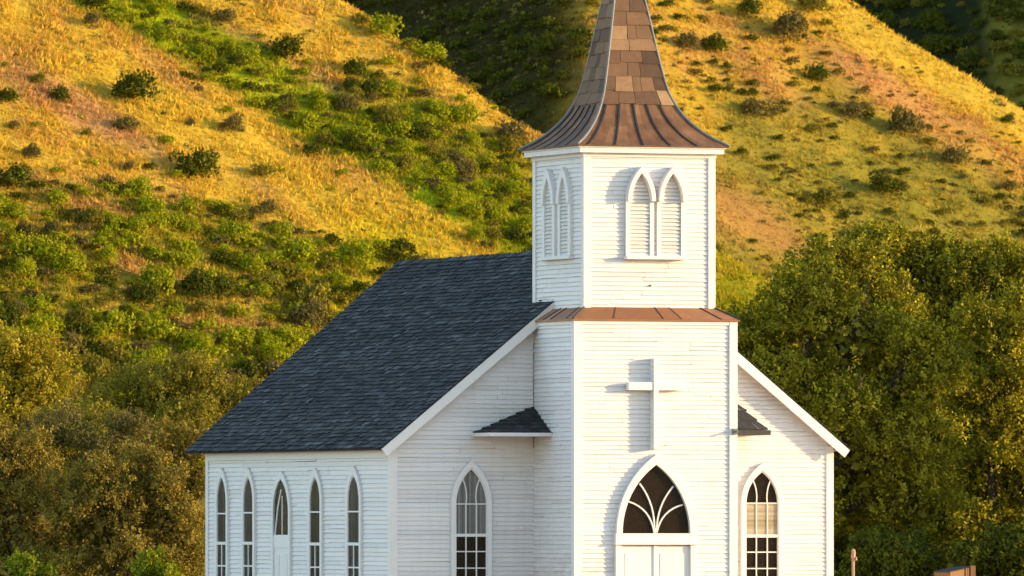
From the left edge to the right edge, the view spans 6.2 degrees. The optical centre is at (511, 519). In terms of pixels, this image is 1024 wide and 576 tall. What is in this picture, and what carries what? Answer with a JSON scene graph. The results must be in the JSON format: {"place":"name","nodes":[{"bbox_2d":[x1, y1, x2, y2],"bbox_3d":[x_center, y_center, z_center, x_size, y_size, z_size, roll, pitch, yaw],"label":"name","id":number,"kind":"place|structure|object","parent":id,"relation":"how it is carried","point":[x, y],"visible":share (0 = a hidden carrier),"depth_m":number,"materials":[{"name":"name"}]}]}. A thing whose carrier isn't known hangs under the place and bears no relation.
{"place":"outdoors","nodes":[
{"label":"outdoors","id":0,"kind":"place"},
{"bbox_2d":[0,0,1023,575],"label":"hill","id":1,"kind":"structure","parent":0,"point":[152,152],"depth_m":383.70,"materials":[{"name":"yellow plant"}]},
{"bbox_2d":[0,299,21,327],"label":"shrub","id":2,"kind":"object","parent":1,"relation":"on","point":[9,312],"visible":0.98,"depth_m":361.11,"materials":[{"name":"green plant"}]},
{"bbox_2d":[0,161,34,189],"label":"shrub","id":3,"kind":"object","parent":1,"relation":"on","point":[12,175],"visible":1,"depth_m":371.76,"materials":[{"name":"green plant"}]},
{"bbox_2d":[4,230,42,255],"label":"shrub","id":4,"kind":"object","parent":1,"relation":"on","point":[27,244],"visible":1,"depth_m":367.08,"materials":[{"name":"green plant"}]},
{"bbox_2d":[13,254,37,278],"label":"shrub","id":5,"kind":"object","parent":1,"relation":"on","point":[27,266],"visible":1,"depth_m":365.36,"materials":[{"name":"green plant"}]},
{"bbox_2d":[18,292,52,314],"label":"shrub","id":6,"kind":"object","parent":1,"relation":"on","point":[38,302],"visible":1,"depth_m":363.35,"materials":[{"name":"green plant"}]},
{"bbox_2d":[23,309,58,336],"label":"shrub","id":7,"kind":"object","parent":1,"relation":"on","point":[37,318],"visible":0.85,"depth_m":361.58,"materials":[{"name":"green plant"}]},
{"bbox_2d":[29,233,67,266],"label":"shrub","id":8,"kind":"object","parent":1,"relation":"on","point":[45,251],"visible":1,"depth_m":366.97,"materials":[{"name":"green plant"}]},
{"bbox_2d":[47,249,87,277],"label":"shrub","id":9,"kind":"object","parent":1,"relation":"on","point":[71,261],"visible":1,"depth_m":366.79,"materials":[{"name":"green plant"}]},
{"bbox_2d":[56,328,86,357],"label":"shrub","id":10,"kind":"object","parent":1,"relation":"on","point":[71,338],"visible":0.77,"depth_m":360.75,"materials":[{"name":"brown plant"}]},
{"bbox_2d":[65,302,96,329],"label":"shrub","id":11,"kind":"object","parent":1,"relation":"on","point":[78,314],"visible":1,"depth_m":363.42,"materials":[{"name":"green plant"}]},
{"bbox_2d":[77,204,105,224],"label":"shrub","id":12,"kind":"object","parent":1,"relation":"on","point":[95,217],"visible":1,"depth_m":371.54,"materials":[{"name":"green plant"}]},
{"bbox_2d":[77,350,116,379],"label":"shrub","id":13,"kind":"object","parent":1,"relation":"on","point":[96,366],"visible":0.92,"depth_m":360.07,"materials":[{"name":"green plant"}]},
{"bbox_2d":[99,337,130,366],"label":"shrub","id":14,"kind":"object","parent":1,"relation":"on","point":[116,350],"visible":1,"depth_m":361.65,"materials":[{"name":"green plant"}]},
{"bbox_2d":[99,306,135,336],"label":"shrub","id":15,"kind":"object","parent":1,"relation":"on","point":[115,319],"visible":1,"depth_m":364.00,"materials":[{"name":"green plant"}]},
{"bbox_2d":[108,68,161,104],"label":"shrub","id":16,"kind":"object","parent":1,"relation":"on","point":[125,84],"visible":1,"depth_m":383.51,"materials":[{"name":"green plant"}]},
{"bbox_2d":[120,212,150,237],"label":"shrub","id":17,"kind":"object","parent":1,"relation":"on","point":[138,223],"visible":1,"depth_m":372.31,"materials":[{"name":"green plant"}]},
{"bbox_2d":[126,174,152,197],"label":"shrub","id":18,"kind":"object","parent":1,"relation":"on","point":[142,181],"visible":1,"depth_m":375.76,"materials":[{"name":"green plant"}]},
{"bbox_2d":[126,278,160,308],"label":"shrub","id":19,"kind":"object","parent":1,"relation":"on","point":[148,292],"visible":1,"depth_m":367.08,"materials":[{"name":"green plant"}]},
{"bbox_2d":[126,345,170,370],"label":"shrub","id":20,"kind":"object","parent":1,"relation":"on","point":[141,354],"visible":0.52,"depth_m":361.82,"materials":[{"name":"green plant"}]},
{"bbox_2d":[134,192,167,219],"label":"shrub","id":21,"kind":"object","parent":1,"relation":"on","point":[151,204],"visible":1,"depth_m":374.32,"materials":[{"name":"green plant"}]},
{"bbox_2d":[131,313,178,343],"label":"shrub","id":22,"kind":"object","parent":1,"relation":"on","point":[155,325],"visible":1,"depth_m":364.78,"materials":[{"name":"green plant"}]},
{"bbox_2d":[135,261,175,295],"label":"shrub","id":23,"kind":"object","parent":1,"relation":"on","point":[154,274],"visible":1,"depth_m":368.75,"materials":[{"name":"green plant"}]},
{"bbox_2d":[152,21,181,41],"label":"shrub","id":24,"kind":"object","parent":1,"relation":"on","point":[162,31],"visible":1,"depth_m":390.13,"materials":[{"name":"green plant"}]},
{"bbox_2d":[164,245,203,270],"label":"shrub","id":25,"kind":"object","parent":1,"relation":"on","point":[186,257],"visible":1,"depth_m":371.21,"materials":[{"name":"green plant"}]},
{"bbox_2d":[168,146,220,182],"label":"shrub","id":26,"kind":"object","parent":1,"relation":"on","point":[200,158],"visible":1,"depth_m":379.59,"materials":[{"name":"green plant"}]},
{"bbox_2d":[175,328,218,361],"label":"shrub","id":27,"kind":"object","parent":1,"relation":"on","point":[190,340],"visible":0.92,"depth_m":364.48,"materials":[{"name":"green plant"}]},
{"bbox_2d":[180,265,219,301],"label":"shrub","id":28,"kind":"object","parent":1,"relation":"on","point":[195,281],"visible":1,"depth_m":369.45,"materials":[{"name":"green plant"}]},
{"bbox_2d":[209,273,236,299],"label":"shrub","id":29,"kind":"object","parent":1,"relation":"on","point":[222,282],"visible":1,"depth_m":370.29,"materials":[{"name":"green plant"}]},
{"bbox_2d":[216,217,251,244],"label":"shrub","id":30,"kind":"object","parent":1,"relation":"on","point":[237,228],"visible":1,"depth_m":375.65,"materials":[{"name":"green plant"}]},
{"bbox_2d":[214,322,255,353],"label":"shrub","id":31,"kind":"object","parent":1,"relation":"on","point":[237,335],"visible":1,"depth_m":366.52,"materials":[{"name":"green plant"}]},
{"bbox_2d":[231,356,263,380],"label":"shrub","id":32,"kind":"object","parent":1,"relation":"on","point":[248,367],"visible":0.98,"depth_m":364.52,"materials":[{"name":"green plant"}]},
{"bbox_2d":[238,252,270,274],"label":"shrub","id":33,"kind":"object","parent":1,"relation":"on","point":[250,261],"visible":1,"depth_m":373.33,"materials":[{"name":"green plant"}]},
{"bbox_2d":[0,0,529,398],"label":"hillside scrub","id":34,"kind":"object","parent":1,"relation":"on","point":[246,200],"visible":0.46,"depth_m":376.98,"materials":[{"name":"green plant"}]},
{"bbox_2d":[9,18,528,438],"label":"hillside shrubbery","id":35,"kind":"object","parent":1,"relation":"on","point":[260,207],"visible":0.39,"depth_m":374.71,"materials":[{"name":"green plant"}]},
{"bbox_2d":[254,270,286,296],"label":"shrub","id":36,"kind":"object","parent":1,"relation":"on","point":[274,280],"visible":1,"depth_m":372.44,"materials":[{"name":"green plant"}]},
{"bbox_2d":[253,336,292,361],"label":"shrub","id":37,"kind":"object","parent":1,"relation":"on","point":[270,349],"visible":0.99,"depth_m":365.94,"materials":[{"name":"green plant"}]},
{"bbox_2d":[267,32,304,60],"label":"shrub","id":38,"kind":"object","parent":1,"relation":"on","point":[283,46],"visible":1,"depth_m":392.12,"materials":[{"name":"green plant"}]},
{"bbox_2d":[275,321,314,350],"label":"shrub","id":39,"kind":"object","parent":1,"relation":"on","point":[292,337],"visible":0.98,"depth_m":368.30,"materials":[{"name":"green plant"}]},
{"bbox_2d":[278,235,325,267],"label":"shrub","id":40,"kind":"object","parent":1,"relation":"on","point":[302,250],"visible":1,"depth_m":375.70,"materials":[{"name":"green plant"}]},
{"bbox_2d":[290,110,321,131],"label":"shrub","id":41,"kind":"object","parent":1,"relation":"on","point":[307,120],"visible":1,"depth_m":387.42,"materials":[{"name":"green plant"}]},
{"bbox_2d":[288,296,329,331],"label":"shrub","id":42,"kind":"object","parent":1,"relation":"on","point":[311,311],"visible":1,"depth_m":370.90,"materials":[{"name":"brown plant"}]},
{"bbox_2d":[292,280,333,309],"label":"shrub","id":43,"kind":"object","parent":1,"relation":"on","point":[308,293],"visible":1,"depth_m":372.43,"materials":[{"name":"green plant"}]},
{"bbox_2d":[335,91,361,112],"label":"shrub","id":44,"kind":"object","parent":1,"relation":"on","point":[346,101],"visible":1,"depth_m":390.02,"materials":[{"name":"green plant"}]},
{"bbox_2d":[332,235,375,271],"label":"shrub","id":45,"kind":"object","parent":1,"relation":"on","point":[362,249],"visible":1,"depth_m":377.12,"materials":[{"name":"green plant"}]},
{"bbox_2d":[339,129,369,153],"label":"shrub","id":46,"kind":"object","parent":1,"relation":"on","point":[348,139],"visible":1,"depth_m":386.71,"materials":[{"name":"green plant"}]},
{"bbox_2d":[342,56,372,77],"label":"shrub","id":47,"kind":"object","parent":1,"relation":"on","point":[353,65],"visible":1,"depth_m":393.17,"materials":[{"name":"green plant"}]},
{"bbox_2d":[0,0,770,428],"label":"hillside scrub","id":48,"kind":"object","parent":1,"relation":"on","point":[314,144],"visible":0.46,"depth_m":389.45,"materials":[{"name":"green plant"}]},
{"bbox_2d":[368,12,404,40],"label":"shrub","id":49,"kind":"object","parent":1,"relation":"on","point":[382,25],"visible":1,"depth_m":397.16,"materials":[{"name":"green plant"}]},
{"bbox_2d":[373,101,404,123],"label":"shrub","id":50,"kind":"object","parent":1,"relation":"on","point":[382,113],"visible":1,"depth_m":390.13,"materials":[{"name":"green plant"}]},
{"bbox_2d":[0,0,834,442],"bbox_3d":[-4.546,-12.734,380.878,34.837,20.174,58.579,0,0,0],"label":"hillside shrubbery","id":51,"kind":"object","parent":1,"relation":"on","point":[208,324],"visible":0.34,"depth_m":376.18,"materials":[{"name":"green plant"}]},
{"bbox_2d":[410,39,447,60],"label":"shrub","id":52,"kind":"object","parent":1,"relation":"on","point":[434,50],"visible":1,"depth_m":397.02,"materials":[{"name":"green plant"}]},
{"bbox_2d":[439,186,467,208],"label":"shrub","id":53,"kind":"object","parent":1,"relation":"on","point":[450,195],"visible":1,"depth_m":384.72,"materials":[{"name":"green plant"}]},
{"bbox_2d":[448,100,481,125],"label":"shrub","id":54,"kind":"object","parent":1,"relation":"on","point":[464,110],"visible":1,"depth_m":392.67,"materials":[{"name":"green plant"}]},
{"bbox_2d":[494,117,527,139],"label":"shrub","id":55,"kind":"object","parent":1,"relation":"on","point":[516,129],"visible":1,"depth_m":393.10,"materials":[{"name":"green plant"}]},
{"bbox_2d":[342,0,1023,425],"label":"hill","id":56,"kind":"structure","parent":0,"point":[728,196],"depth_m":503.61,"materials":[{"name":"yellow plant"}]},
{"bbox_2d":[353,0,592,129],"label":"ravine shrubbery","id":57,"kind":"object","parent":56,"relation":"on","point":[581,34],"visible":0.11,"depth_m":503.64,"materials":[{"name":"green plant"}]},
{"bbox_2d":[523,30,561,56],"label":"shrub","id":58,"kind":"object","parent":56,"relation":"on","point":[545,42],"visible":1,"depth_m":501.40,"materials":[{"name":"green plant"}]},
{"bbox_2d":[359,0,1022,260],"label":"hillside scrub","id":59,"kind":"object","parent":56,"relation":"on","point":[756,63],"visible":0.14,"depth_m":505.02,"materials":[{"name":"green plant"}]},
{"bbox_2d":[699,32,731,52],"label":"shrub","id":60,"kind":"object","parent":56,"relation":"on","point":[713,41],"visible":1,"depth_m":506.03,"materials":[{"name":"green plant"}]},
{"bbox_2d":[739,97,776,117],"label":"shrub","id":61,"kind":"object","parent":56,"relation":"on","point":[754,106],"visible":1,"depth_m":499.41,"materials":[{"name":"green plant"}]},
{"bbox_2d":[772,6,808,42],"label":"shrub","id":62,"kind":"object","parent":56,"relation":"on","point":[792,23],"visible":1,"depth_m":511.34,"materials":[{"name":"green plant"}]},
{"bbox_2d":[583,0,1023,426],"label":"hillside shrubbery","id":63,"kind":"object","parent":56,"relation":"on","point":[812,127],"visible":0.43,"depth_m":501.81,"materials":[{"name":"green plant"}]},
{"bbox_2d":[801,62,830,82],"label":"shrub","id":64,"kind":"object","parent":56,"relation":"on","point":[818,71],"visible":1,"depth_m":508.61,"materials":[{"name":"green plant"}]},
{"bbox_2d":[814,184,842,207],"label":"shrub","id":65,"kind":"object","parent":56,"relation":"on","point":[830,194],"visible":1,"depth_m":493.72,"materials":[{"name":"green plant"}]},
{"bbox_2d":[646,0,1023,278],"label":"hillside shrubbery","id":66,"kind":"object","parent":56,"relation":"on","point":[742,151],"visible":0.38,"depth_m":501.70,"materials":[{"name":"green plant"}]},
{"bbox_2d":[837,99,867,119],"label":"shrub","id":67,"kind":"object","parent":56,"relation":"on","point":[852,107],"visible":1,"depth_m":504.84,"materials":[{"name":"green plant"}]},
{"bbox_2d":[867,168,906,198],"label":"shrub","id":68,"kind":"object","parent":56,"relation":"on","point":[886,182],"visible":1,"depth_m":497.56,"materials":[{"name":"green plant"}]},
{"bbox_2d":[887,103,925,135],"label":"shrub","id":69,"kind":"object","parent":56,"relation":"on","point":[909,119],"visible":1,"depth_m":505.60,"materials":[{"name":"green plant"}]},
{"bbox_2d":[940,144,973,164],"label":"shrub","id":70,"kind":"object","parent":56,"relation":"on","point":[951,154],"visible":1,"depth_m":504.42,"materials":[{"name":"green plant"}]},
{"bbox_2d":[850,0,1023,108],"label":"hill","id":71,"kind":"structure","parent":0,"point":[957,15],"depth_m":692.77,"materials":[{"name":"green plant"}]},
{"bbox_2d":[912,7,945,31],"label":"shrub","id":72,"kind":"object","parent":71,"relation":"on","point":[924,17],"visible":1,"depth_m":697.34,"materials":[{"name":"green plant"}]},
{"bbox_2d":[922,33,954,55],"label":"shrub","id":73,"kind":"object","parent":71,"relation":"on","point":[931,42],"visible":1,"depth_m":692.50,"materials":[{"name":"green plant"}]},
{"bbox_2d":[855,0,1023,109],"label":"hillside shrubbery","id":74,"kind":"object","parent":71,"relation":"on","point":[1012,14],"visible":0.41,"depth_m":691.23,"materials":[{"name":"green plant"}]},
{"bbox_2d":[866,0,1023,96],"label":"hillside shrubbery","id":75,"kind":"object","parent":71,"relation":"on","point":[1003,67],"visible":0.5,"depth_m":685.45,"materials":[{"name":"green plant"}]},
{"bbox_2d":[954,45,984,70],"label":"shrub","id":76,"kind":"object","parent":71,"relation":"on","point":[964,58],"visible":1,"depth_m":686.54,"materials":[{"name":"green plant"}]},
{"bbox_2d":[933,566,975,575],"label":"garden shed","id":77,"kind":"structure","parent":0,"point":[962,571],"depth_m":237.72,"materials":[{"name":"brown wood"}]},
{"label":"ground","id":78,"kind":"structure","parent":0,"visible":0},
{"bbox_2d":[0,546,58,575],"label":"bush","id":79,"kind":"object","parent":78,"relation":"on","point":[20,564],"visible":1,"depth_m":239.82,"materials":[{"name":"green plant"}]},
{"bbox_2d":[0,411,75,575],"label":"bush","id":80,"kind":"object","parent":78,"relation":"on","point":[16,451],"visible":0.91,"depth_m":273.72,"materials":[{"name":"green plant"}]},
{"bbox_2d":[0,319,83,545],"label":"olive tree","id":81,"kind":"object","parent":78,"relation":"on","point":[17,352],"visible":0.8,"depth_m":289.61,"materials":[{"name":"green plant"}]},
{"bbox_2d":[18,392,130,511],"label":"olive tree","id":82,"kind":"object","parent":78,"relation":"on","point":[65,451],"visible":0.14,"depth_m":283.70,"materials":[{"name":"green plant"}]},
{"bbox_2d":[4,394,157,574],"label":"bush","id":83,"kind":"object","parent":78,"relation":"on","point":[130,423],"visible":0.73,"depth_m":277.85,"materials":[{"name":"green plant"}]},
{"bbox_2d":[0,412,216,575],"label":"bush","id":84,"kind":"object","parent":78,"relation":"on","point":[164,440],"visible":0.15,"depth_m":280.73,"materials":[{"name":"green plant"}]},
{"bbox_2d":[22,438,204,575],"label":"bush","id":85,"kind":"object","parent":78,"relation":"on","point":[134,488],"visible":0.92,"depth_m":272.15,"materials":[{"name":"green plant"}]},
{"bbox_2d":[126,544,185,575],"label":"bush","id":86,"kind":"object","parent":78,"relation":"on","point":[142,567],"visible":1,"depth_m":239.88,"materials":[{"name":"green plant"}]},
{"bbox_2d":[76,347,264,535],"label":"bush","id":87,"kind":"object","parent":78,"relation":"on","point":[184,399],"visible":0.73,"depth_m":299.53,"materials":[{"name":"green plant"}]},
{"bbox_2d":[183,0,850,575],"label":"church","id":88,"kind":"structure","parent":78,"relation":"on","point":[585,386],"depth_m":221.56,"materials":[{"name":"white wood"}]},
{"bbox_2d":[215,468,229,575],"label":"window","id":89,"kind":"structure","parent":88,"relation":"in","point":[222,522],"depth_m":231.83,"materials":[{"name":"white glass"}]},
{"bbox_2d":[241,468,257,575],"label":"window","id":90,"kind":"structure","parent":88,"relation":"in","point":[248,492],"depth_m":230.03,"materials":[{"name":"white glass"}]},
{"bbox_2d":[271,471,292,575],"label":"side door","id":91,"kind":"structure","parent":88,"relation":"in","point":[281,501],"depth_m":227.85,"materials":[{"name":"white wood"}]},
{"bbox_2d":[307,468,324,575],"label":"window","id":92,"kind":"structure","parent":88,"relation":"in","point":[315,499],"depth_m":225.58,"materials":[{"name":"white glass"}]},
{"bbox_2d":[345,466,363,575],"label":"window","id":93,"kind":"structure","parent":88,"relation":"in","point":[354,501],"depth_m":223.11,"materials":[{"name":"clear glass"}]},
{"bbox_2d":[450,461,491,575],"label":"window","id":94,"kind":"structure","parent":88,"relation":"in","point":[471,499],"depth_m":221.54,"materials":[{"name":"clear glass"}]},
{"bbox_2d":[540,167,573,260],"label":"louvre window","id":95,"kind":"structure","parent":88,"relation":"in","point":[557,204],"depth_m":221.54,"materials":[{"name":"white wood"}]},
{"bbox_2d":[623,167,688,259],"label":"louvre window","id":96,"kind":"structure","parent":88,"relation":"in","point":[640,195],"depth_m":220.67,"materials":[{"name":"white wood"}]},
{"bbox_2d":[740,463,782,575],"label":"window","id":97,"kind":"structure","parent":88,"relation":"in","point":[761,509],"depth_m":224.15,"materials":[{"name":"clear glass"}]},
{"bbox_2d":[728,229,981,539],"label":"broadleaf tree","id":98,"kind":"object","parent":78,"relation":"on","point":[812,296],"visible":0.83,"depth_m":246.51,"materials":[{"name":"green plant"}]},
{"bbox_2d":[834,523,950,575],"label":"bush","id":99,"kind":"object","parent":78,"relation":"on","point":[894,554],"visible":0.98,"depth_m":242.53,"materials":[{"name":"green plant"}]},
{"bbox_2d":[834,484,1023,573],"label":"bush","id":100,"kind":"object","parent":78,"relation":"on","point":[841,543],"visible":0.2,"depth_m":255.55,"materials":[{"name":"green plant"}]},
{"bbox_2d":[841,213,1023,535],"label":"broadleaf tree","id":101,"kind":"object","parent":78,"relation":"on","point":[955,268],"visible":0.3,"depth_m":259.10,"materials":[{"name":"green plant"}]},
{"bbox_2d":[908,277,1023,548],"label":"broadleaf tree","id":102,"kind":"object","parent":78,"relation":"on","point":[991,465],"visible":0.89,"depth_m":253.24,"materials":[{"name":"green plant"}]},
{"bbox_2d":[939,518,1023,575],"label":"bush","id":103,"kind":"object","parent":78,"relation":"on","point":[1001,553],"visible":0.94,"depth_m":241.40,"materials":[{"name":"green plant"}]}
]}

